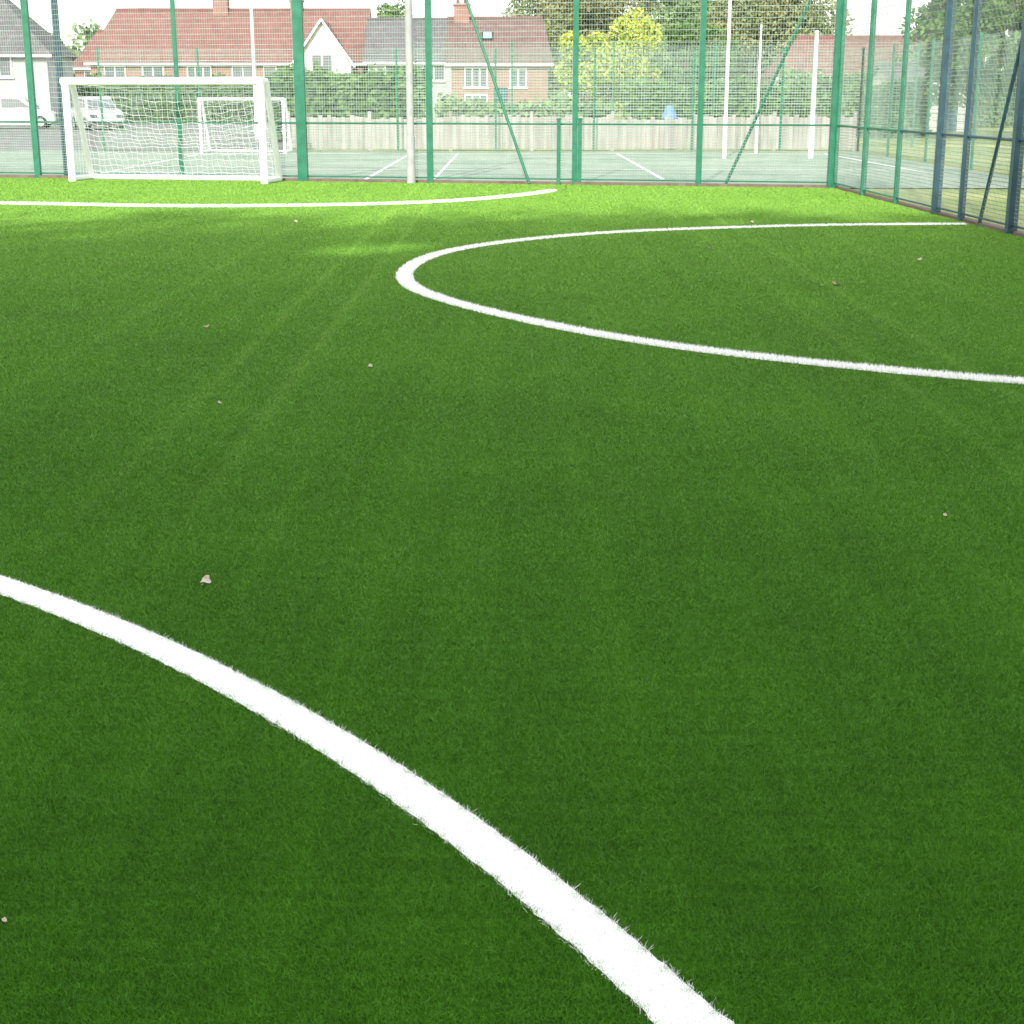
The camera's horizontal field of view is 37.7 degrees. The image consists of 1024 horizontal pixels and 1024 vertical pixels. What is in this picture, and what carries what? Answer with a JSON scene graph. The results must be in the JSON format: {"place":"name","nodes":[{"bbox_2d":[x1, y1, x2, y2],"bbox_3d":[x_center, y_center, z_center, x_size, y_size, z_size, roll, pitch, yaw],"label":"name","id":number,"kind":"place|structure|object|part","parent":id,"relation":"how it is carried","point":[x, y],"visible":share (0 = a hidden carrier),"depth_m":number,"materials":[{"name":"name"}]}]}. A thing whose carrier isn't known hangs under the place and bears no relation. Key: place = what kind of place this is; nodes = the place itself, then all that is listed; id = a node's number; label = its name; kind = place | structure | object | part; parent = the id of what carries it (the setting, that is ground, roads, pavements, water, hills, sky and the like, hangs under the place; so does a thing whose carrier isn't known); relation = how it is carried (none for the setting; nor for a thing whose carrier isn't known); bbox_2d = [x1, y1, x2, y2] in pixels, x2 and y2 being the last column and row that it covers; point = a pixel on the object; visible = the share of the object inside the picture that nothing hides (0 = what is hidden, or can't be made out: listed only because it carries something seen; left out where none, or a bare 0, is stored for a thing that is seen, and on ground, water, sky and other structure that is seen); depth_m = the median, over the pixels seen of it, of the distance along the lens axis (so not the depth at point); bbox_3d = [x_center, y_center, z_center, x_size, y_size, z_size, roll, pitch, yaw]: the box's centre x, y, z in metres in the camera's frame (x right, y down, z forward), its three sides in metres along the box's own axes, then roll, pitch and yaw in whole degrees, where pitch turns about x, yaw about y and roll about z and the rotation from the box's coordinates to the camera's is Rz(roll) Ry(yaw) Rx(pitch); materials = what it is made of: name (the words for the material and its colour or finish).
{"place":"outdoors","nodes":[
{"label":"outdoors","id":0,"kind":"place"},
{"bbox_2d":[0,0,77,124],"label":"rendered house","id":1,"kind":"structure","parent":0,"point":[21,65],"depth_m":83.63,"materials":[{"name":"paint"}]},
{"bbox_2d":[0,57,13,78],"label":"window","id":2,"kind":"structure","parent":1,"relation":"in","point":[5,61],"depth_m":83.21,"materials":[{"name":"white paint"}]},
{"bbox_2d":[10,0,1008,94],"label":"sky","id":3,"kind":"structure","parent":0,"point":[445,4],"materials":[{"name":"white"}]},
{"bbox_2d":[294,96,1023,230],"bbox_3d":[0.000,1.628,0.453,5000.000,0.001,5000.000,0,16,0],"label":"ground","id":4,"kind":"structure","parent":0,"point":[920,143],"depth_m":40.74,"materials":[{"name":"green plant"}]},
{"bbox_2d":[73,29,103,77],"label":"brick house","id":5,"kind":"structure","parent":4,"relation":"on","point":[84,53],"depth_m":113.67,"materials":[{"name":"ceramic"}]},
{"bbox_2d":[0,123,287,150],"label":"car park","id":6,"kind":"structure","parent":4,"relation":"on","point":[8,133],"depth_m":59.80,"materials":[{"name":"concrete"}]},
{"bbox_2d":[0,96,59,128],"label":"parked car","id":7,"kind":"object","parent":6,"relation":"on","point":[40,114],"visible":0.6,"depth_m":76.58,"materials":[{"name":"white paint"}]},
{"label":"side window","id":8,"kind":"part","parent":7,"relation":"part of","materials":[{"name":"white glass"}]},
{"bbox_2d":[71,96,124,129],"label":"parked car","id":9,"kind":"object","parent":6,"relation":"on","point":[96,110],"visible":0.5,"depth_m":73.18,"materials":[{"name":"white paint"}]},
{"bbox_2d":[250,0,258,138],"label":"floodlight pole","id":10,"kind":"object","parent":6,"relation":"on","point":[253,54],"visible":0.6,"depth_m":57.40,"materials":[{"name":"white metal"}]},
{"bbox_2d":[76,72,344,121],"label":"hedge","id":11,"kind":"object","parent":4,"relation":"on","point":[167,106],"visible":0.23,"depth_m":92.61,"materials":[{"name":"green plant"}]},
{"bbox_2d":[84,0,370,77],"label":"brick house","id":12,"kind":"structure","parent":4,"relation":"on","point":[334,44],"depth_m":111.10,"materials":[{"name":"ceramic"}]},
{"bbox_2d":[104,67,125,77],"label":"window","id":13,"kind":"structure","parent":12,"relation":"in","point":[122,74],"depth_m":110.35,"materials":[{"name":"white paint"}]},
{"bbox_2d":[142,66,163,77],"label":"window","id":14,"kind":"structure","parent":12,"relation":"in","point":[144,73],"depth_m":110.31,"materials":[{"name":"white paint"}]},
{"bbox_2d":[187,66,211,75],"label":"window","id":15,"kind":"structure","parent":12,"relation":"in","point":[207,73],"depth_m":110.31,"materials":[{"name":"white glass"}]},
{"bbox_2d":[232,66,252,75],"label":"window","id":16,"kind":"structure","parent":12,"relation":"in","point":[245,72],"depth_m":110.31,"materials":[{"name":"white paint"}]},
{"bbox_2d":[263,66,276,75],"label":"window","id":17,"kind":"structure","parent":12,"relation":"in","point":[264,70],"depth_m":110.29,"materials":[{"name":"white glass"}]},
{"bbox_2d":[311,54,332,70],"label":"window","id":18,"kind":"structure","parent":12,"relation":"in","point":[326,61],"depth_m":108.98,"materials":[{"name":"white glass"}]},
{"bbox_2d":[271,60,432,142],"bbox_3d":[-5.784,-14.954,54.843,5.876,3.032,2.191,0,16,0],"label":"hedge","id":19,"kind":"object","parent":4,"relation":"on","point":[354,85],"visible":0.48,"depth_m":54.15,"materials":[{"name":"green plant"}]},
{"bbox_2d":[376,0,412,16],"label":"broadleaf tree","id":20,"kind":"object","parent":4,"relation":"on","point":[391,13],"visible":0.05,"depth_m":120.34,"materials":[{"name":"green plant"}]},
{"bbox_2d":[363,17,450,118],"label":"semi detached house","id":21,"kind":"structure","parent":4,"relation":"on","point":[390,37],"depth_m":108.31,"materials":[{"name":"tile"}]},
{"bbox_2d":[385,64,405,72],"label":"window","id":22,"kind":"structure","parent":21,"relation":"in","point":[387,65],"depth_m":107.34,"materials":[{"name":"white paint"}]},
{"bbox_2d":[423,64,444,80],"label":"window","id":23,"kind":"structure","parent":21,"relation":"in","point":[433,65],"depth_m":107.44,"materials":[{"name":"white paint"}]},
{"bbox_2d":[0,175,838,187],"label":"kerb","id":24,"kind":"structure","parent":4,"relation":"on","point":[515,182],"depth_m":28.77,"materials":[{"name":"concrete"}]},
{"bbox_2d":[0,0,846,187],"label":"perimeter fence","id":25,"kind":"object","parent":4,"relation":"on","point":[299,81],"visible":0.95,"depth_m":28.76,"materials":[{"name":"green metal"}]},
{"bbox_2d":[445,0,553,104],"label":"brick house","id":26,"kind":"structure","parent":4,"relation":"on","point":[503,23],"depth_m":96.45,"materials":[{"name":"brick"}]},
{"bbox_2d":[463,67,488,88],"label":"window","id":27,"kind":"structure","parent":26,"relation":"in","point":[478,74],"depth_m":96.03,"materials":[{"name":"white paint"}]},
{"bbox_2d":[465,94,486,102],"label":"window","id":28,"kind":"structure","parent":26,"relation":"in","point":[482,99],"depth_m":96.33,"materials":[{"name":"white glass"}]},
{"bbox_2d":[494,88,507,103],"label":"door","id":29,"kind":"structure","parent":26,"relation":"in","point":[501,92],"depth_m":96.29,"materials":[{"name":"blue paint"}]},
{"bbox_2d":[509,69,527,88],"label":"window","id":30,"kind":"structure","parent":26,"relation":"in","point":[514,72],"depth_m":96.05,"materials":[{"name":"white paint"}]},
{"bbox_2d":[0,177,1023,1023],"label":"turf pitch","id":31,"kind":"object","parent":4,"relation":"on","point":[516,763],"visible":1,"depth_m":4.63,"materials":[{"name":"green plastic"}]},
{"bbox_2d":[60,77,282,183],"bbox_3d":[-6.655,-7.490,29.431,4.200,1.982,0.928,3,16,12],"label":"football goal","id":32,"kind":"object","parent":31,"relation":"on","point":[263,90],"visible":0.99,"depth_m":29.31,"materials":[{"name":"white paint"}]},
{"bbox_2d":[200,575,210,584],"bbox_3d":[-1.068,0.242,5.228,0.034,0.013,0.062,22,33,4],"label":"fallen leaf","id":33,"kind":"object","parent":31,"relation":"on","point":[205,579],"visible":1,"depth_m":5.24,"materials":[{"name":"beige plant"}]},
{"bbox_2d":[17,194,530,206],"bbox_3d":[-7.573,-5.174,24.749,16.726,0.001,3.996,0,16,0],"label":"pitch marking","id":34,"kind":"object","parent":31,"relation":"on","point":[291,206],"visible":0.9,"depth_m":23.39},
{"bbox_2d":[0,575,732,1023],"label":"pitch marking","id":35,"kind":"object","parent":31,"relation":"on","point":[618,973],"visible":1,"depth_m":3.45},
{"bbox_2d":[405,0,415,182],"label":"floodlight pole","id":36,"kind":"object","parent":31,"relation":"on","point":[410,150],"visible":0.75,"depth_m":28.59,"materials":[{"name":"metal"}]},
{"bbox_2d":[0,178,1023,1023],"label":"turf fibre","id":37,"kind":"object","parent":31,"relation":"on","point":[744,328],"visible":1,"depth_m":5.31,"materials":[{"name":"green plastic"}]},
{"bbox_2d":[0,189,1023,1023],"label":"white line fibre","id":38,"kind":"object","parent":31,"relation":"on","point":[404,273],"visible":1,"depth_m":4.47,"materials":[{"name":"white plastic"}]},
{"bbox_2d":[403,224,1008,382],"bbox_3d":[2.551,-2.198,14.050,7.308,0.001,12.100,0,16,0],"label":"pitch marking","id":39,"kind":"object","parent":31,"relation":"on","point":[707,349],"visible":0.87,"depth_m":10.14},
{"bbox_2d":[0,151,1023,187],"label":"tennis court","id":40,"kind":"object","parent":4,"relation":"on","point":[820,159],"visible":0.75,"depth_m":36.84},
{"bbox_2d":[197,98,292,153],"bbox_3d":[-7.914,-11.487,44.597,2.580,1.599,0.968,1,16,4],"label":"football goal","id":41,"kind":"object","parent":40,"relation":"on","point":[252,99],"visible":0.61,"depth_m":44.35,"materials":[{"name":"white paint"}]},
{"bbox_2d":[96,48,862,150],"bbox_3d":[-0.950,-12.518,45.614,23.169,3.060,0.069,0,16,0],"label":"court fence","id":42,"kind":"object","parent":40,"relation":"on","point":[693,79],"visible":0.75,"depth_m":45.62,"materials":[{"name":"metal"}]},
{"bbox_2d":[102,153,956,178],"bbox_3d":[0.050,-8.717,37.568,18.380,0.001,14.060,0,16,0],"label":"court marking","id":43,"kind":"object","parent":40,"relation":"on","point":[438,174],"visible":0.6,"depth_m":34.78,"materials":[{"name":"white paint"}]},
{"bbox_2d":[722,1,731,158],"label":"floodlight pole","id":44,"kind":"object","parent":40,"relation":"on","point":[727,77],"visible":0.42,"depth_m":40.34,"materials":[{"name":"white metal"}]},
{"bbox_2d":[755,25,761,152],"bbox_3d":[7.250,-12.415,44.086,0.082,3.640,0.082,0,16,0],"label":"floodlight pole","id":45,"kind":"object","parent":40,"relation":"on","point":[756,136],"visible":0.68,"depth_m":44.07,"materials":[{"name":"white metal"}]},
{"bbox_2d":[808,30,818,157],"bbox_3d":[8.200,-11.333,40.754,0.141,3.340,0.141,0,16,0],"label":"floodlight pole","id":46,"kind":"object","parent":40,"relation":"on","point":[812,117],"visible":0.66,"depth_m":40.74,"materials":[{"name":"white metal"}]},
{"bbox_2d":[434,91,615,138],"bbox_3d":[0.492,-15.788,59.785,7.280,1.989,2.190,0,16,0],"label":"hedge","id":47,"kind":"object","parent":4,"relation":"on","point":[469,113],"visible":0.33,"depth_m":59.15,"materials":[{"name":"green plant"}]},
{"bbox_2d":[63,20,1012,104],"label":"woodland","id":48,"kind":"object","parent":4,"relation":"on","point":[88,31],"depth_m":196.76,"materials":[{"name":"green plant"}]},
{"bbox_2d":[287,111,857,150],"bbox_3d":[1.850,-11.780,46.431,17.600,1.200,0.100,0,16,0],"label":"boundary fence","id":49,"kind":"object","parent":4,"relation":"on","point":[619,140],"visible":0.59,"depth_m":46.44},
{"bbox_2d":[500,0,653,102],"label":"broadleaf tree","id":50,"kind":"object","parent":4,"relation":"on","point":[566,12],"visible":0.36,"depth_m":140.11,"materials":[{"name":"green plant"}]},
{"bbox_2d":[552,7,663,113],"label":"broadleaf tree","id":51,"kind":"object","parent":4,"relation":"on","point":[631,35],"visible":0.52,"depth_m":71.03,"materials":[{"name":"yellow plant"}]},
{"bbox_2d":[605,34,671,73],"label":"broadleaf tree","id":52,"kind":"object","parent":4,"relation":"on","point":[659,64],"visible":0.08,"depth_m":110.68,"materials":[{"name":"green plant"}]},
{"bbox_2d":[413,40,919,145],"bbox_3d":[5.100,-14.104,50.570,17.069,3.460,0.069,0,16,0],"label":"court fence","id":53,"kind":"object","parent":4,"relation":"on","point":[623,95],"visible":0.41,"depth_m":50.49,"materials":[{"name":"metal"}]},
{"bbox_2d":[661,105,676,138],"bbox_3d":[5.000,-12.249,47.764,0.540,1.350,0.526,-3,16,-11],"label":"basketball hoop","id":54,"kind":"object","parent":4,"relation":"on","point":[672,112],"visible":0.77,"depth_m":47.50,"materials":[{"name":"blue plastic"}]},
{"bbox_2d":[638,0,730,83],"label":"broadleaf tree","id":55,"kind":"object","parent":4,"relation":"on","point":[657,6],"visible":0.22,"depth_m":135.79,"materials":[{"name":"green plant"}]},
{"bbox_2d":[638,17,740,89],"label":"broadleaf tree","id":56,"kind":"object","parent":4,"relation":"on","point":[670,29],"visible":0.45,"depth_m":113.57,"materials":[{"name":"green plant"}]},
{"bbox_2d":[694,0,853,85],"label":"broadleaf tree","id":57,"kind":"object","parent":4,"relation":"on","point":[782,25],"visible":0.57,"depth_m":130.18,"materials":[{"name":"green plant"}]},
{"bbox_2d":[618,69,933,137],"bbox_3d":[10.752,-16.734,61.624,12.814,2.865,2.388,0,16,0],"label":"hedge","id":58,"kind":"object","parent":4,"relation":"on","point":[827,112],"visible":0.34,"depth_m":60.88,"materials":[{"name":"green plant"}]},
{"bbox_2d":[760,35,928,85],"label":"rendered house","id":59,"kind":"structure","parent":4,"relation":"on","point":[796,47],"depth_m":97.95,"materials":[{"name":"ceramic"}]},
{"bbox_2d":[779,66,1015,127],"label":"hedge","id":60,"kind":"object","parent":4,"relation":"on","point":[791,75],"visible":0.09,"depth_m":80.11,"materials":[{"name":"green plant"}]},
{"bbox_2d":[865,62,965,131],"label":"sports hut","id":61,"kind":"object","parent":4,"relation":"on","point":[934,122],"visible":0.02,"depth_m":69.93,"materials":[{"name":"stone"}]},
{"bbox_2d":[947,89,957,130],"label":"door","id":62,"kind":"structure","parent":61,"relation":"in","point":[951,125],"depth_m":69.90,"materials":[{"name":"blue paint"}]},
{"bbox_2d":[833,0,1023,234],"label":"perimeter fence","id":63,"kind":"object","parent":4,"relation":"on","point":[1013,197],"visible":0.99,"depth_m":21.11,"materials":[{"name":"green metal"}]},
{"bbox_2d":[835,186,1023,236],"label":"kerb","id":64,"kind":"structure","parent":4,"relation":"on","point":[974,222],"depth_m":21.42,"materials":[{"name":"concrete"}]},
{"bbox_2d":[857,31,1023,171],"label":"court fence","id":65,"kind":"object","parent":4,"relation":"on","point":[916,122],"visible":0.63,"depth_m":37.62,"materials":[{"name":"metal"}]},
{"bbox_2d":[895,28,1003,70],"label":"broadleaf tree","id":66,"kind":"object","parent":4,"relation":"on","point":[900,58],"depth_m":90.83,"materials":[{"name":"green plant"}]},
{"bbox_2d":[898,0,1023,139],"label":"broadleaf tree","id":67,"kind":"object","parent":4,"relation":"on","point":[938,36],"visible":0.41,"depth_m":56.80,"materials":[{"name":"green plant"}]},
{"bbox_2d":[997,31,1021,100],"bbox_3d":[22.724,-19.116,61.093,7.278,7.508,6.413,-14,21,-40],"label":"broadleaf tree","id":68,"kind":"object","parent":4,"relation":"on","point":[1001,52],"visible":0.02,"depth_m":62.55,"materials":[{"name":"green plant"}]}
]}

